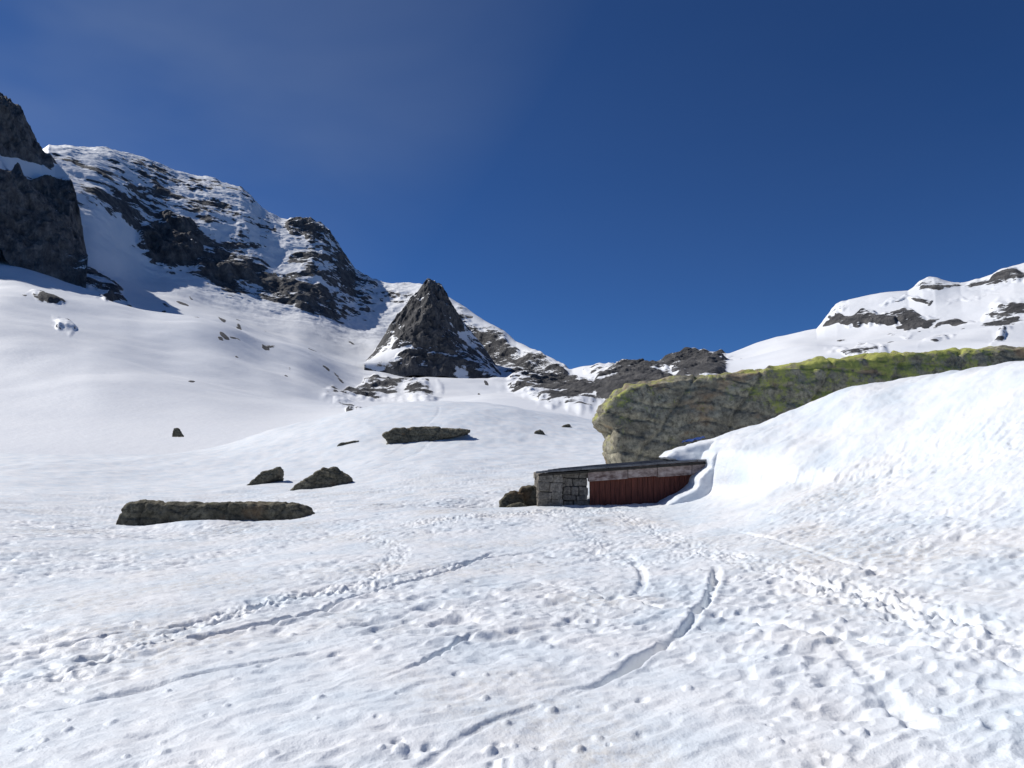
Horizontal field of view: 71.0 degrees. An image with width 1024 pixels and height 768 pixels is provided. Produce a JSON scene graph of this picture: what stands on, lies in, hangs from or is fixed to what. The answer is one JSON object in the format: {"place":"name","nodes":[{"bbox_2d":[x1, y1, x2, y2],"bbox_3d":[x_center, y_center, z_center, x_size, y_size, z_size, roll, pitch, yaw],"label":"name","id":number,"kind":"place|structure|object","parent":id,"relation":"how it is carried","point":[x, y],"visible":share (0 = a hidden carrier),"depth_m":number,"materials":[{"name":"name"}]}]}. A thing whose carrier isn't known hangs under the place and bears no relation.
{"place":"outdoors","nodes":[
{"label":"outdoors","id":0,"kind":"place"},
{"bbox_2d":[364,278,500,378],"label":"pyramid peak","id":1,"kind":"structure","parent":0,"point":[429,332],"depth_m":473.91,"materials":[{"name":"grey stone"}]},
{"bbox_2d":[0,361,1023,767],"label":"snow field","id":2,"kind":"structure","parent":0,"point":[834,579],"depth_m":7.79,"materials":[{"name":"white snow"}]},
{"bbox_2d":[172,428,183,436],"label":"rock outcrop","id":3,"kind":"object","parent":2,"relation":"on","point":[177,432],"visible":1,"depth_m":111.74,"materials":[{"name":"stone"}]},
{"bbox_2d":[116,499,314,525],"bbox_3d":[-9.022,4.159,22.211,5.837,1.265,2.496,0,-6,0],"label":"rock outcrop","id":4,"kind":"object","parent":2,"relation":"on","point":[144,512],"visible":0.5,"depth_m":21.22,"materials":[{"name":"stone"}]},
{"bbox_2d":[247,467,283,484],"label":"rock outcrop","id":5,"kind":"object","parent":2,"relation":"on","point":[276,474],"visible":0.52,"depth_m":44.52,"materials":[{"name":"stone"}]},
{"bbox_2d":[289,466,352,490],"bbox_3d":[-10.966,5.733,40.683,3.927,2.134,2.575,0,-6,0],"label":"rock outcrop","id":6,"kind":"object","parent":2,"relation":"on","point":[323,477],"visible":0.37,"depth_m":39.66,"materials":[{"name":"stone"}]},
{"bbox_2d":[337,440,358,445],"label":"rock outcrop","id":7,"kind":"object","parent":2,"relation":"on","point":[345,443],"visible":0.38,"depth_m":64.68,"materials":[{"name":"stone"}]},
{"bbox_2d":[382,426,469,443],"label":"rock outcrop","id":8,"kind":"object","parent":2,"relation":"on","point":[410,434],"visible":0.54,"depth_m":63.35,"materials":[{"name":"stone"}]},
{"bbox_2d":[499,490,524,506],"bbox_3d":[0.015,3.402,20.820,0.825,0.655,0.984,0,-6,0],"label":"rubble rock","id":9,"kind":"object","parent":2,"relation":"on","point":[509,498],"visible":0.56,"depth_m":20.44,"materials":[{"name":"stone"}]},
{"bbox_2d":[507,502,526,506],"bbox_3d":[0.152,3.506,20.155,0.758,0.403,0.662,0,-6,0],"label":"rubble rock","id":10,"kind":"object","parent":2,"relation":"on","point":[518,504],"visible":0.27,"depth_m":19.91,"materials":[{"name":"stone"}]},
{"bbox_2d":[518,485,536,505],"bbox_3d":[0.456,3.379,21.172,0.744,0.818,1.070,0,-6,0],"label":"rubble rock","id":11,"kind":"object","parent":2,"relation":"on","point":[528,492],"visible":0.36,"depth_m":20.76,"materials":[{"name":"stone"}]},
{"bbox_2d":[534,429,544,434],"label":"rock outcrop","id":12,"kind":"object","parent":2,"relation":"on","point":[540,432],"visible":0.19,"depth_m":69.09,"materials":[{"name":"stone"}]},
{"bbox_2d":[533,459,706,505],"bbox_3d":[4.267,3.357,21.533,7.235,2.673,4.076,0,-6,0],"label":"stone shelter hut","id":13,"kind":"object","parent":2,"relation":"on","point":[648,481],"visible":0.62,"depth_m":19.96,"materials":[{"name":"grey stone"}]},
{"bbox_2d":[659,440,713,460],"bbox_3d":[5.854,2.106,21.891,3.015,0.985,3.979,0,-6,0],"label":"snow drift","id":14,"kind":"object","parent":13,"relation":"on","point":[695,451],"visible":0.36,"depth_m":20.34,"materials":[{"name":"white snow"}]},
{"bbox_2d":[659,443,725,504],"bbox_3d":[5.835,2.559,20.462,3.643,2.268,3.445,0,-6,0],"label":"snow drift","id":15,"kind":"object","parent":2,"relation":"on","point":[698,486],"visible":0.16,"depth_m":19.09,"materials":[{"name":"white snow"}]},
{"bbox_2d":[681,436,704,442],"bbox_3d":[5.983,1.839,23.710,0.683,0.250,0.750,0,-6,0],"label":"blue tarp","id":16,"kind":"object","parent":2,"relation":"on","point":[694,439],"visible":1,"depth_m":23.55,"materials":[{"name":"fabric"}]},
{"bbox_2d":[592,345,1023,463],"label":"lichen boulder","id":17,"kind":"object","parent":2,"relation":"on","point":[647,420],"visible":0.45,"depth_m":27.10,"materials":[{"name":"stone"}]},
{"bbox_2d":[0,145,1023,454],"bbox_3d":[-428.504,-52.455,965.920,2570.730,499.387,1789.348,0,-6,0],"label":"mountain range","id":18,"kind":"structure","parent":0,"point":[200,313],"depth_m":327.64,"materials":[{"name":"white snow"}]},
{"bbox_2d":[0,92,87,287],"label":"cliff buttress","id":19,"kind":"structure","parent":18,"relation":"on","point":[41,228],"depth_m":388.76,"materials":[{"name":"grey stone"}]},
{"bbox_2d":[0,0,1023,368],"label":"sky","id":20,"kind":"structure","parent":0,"point":[594,181],"materials":[{"name":"blue"}]}
]}

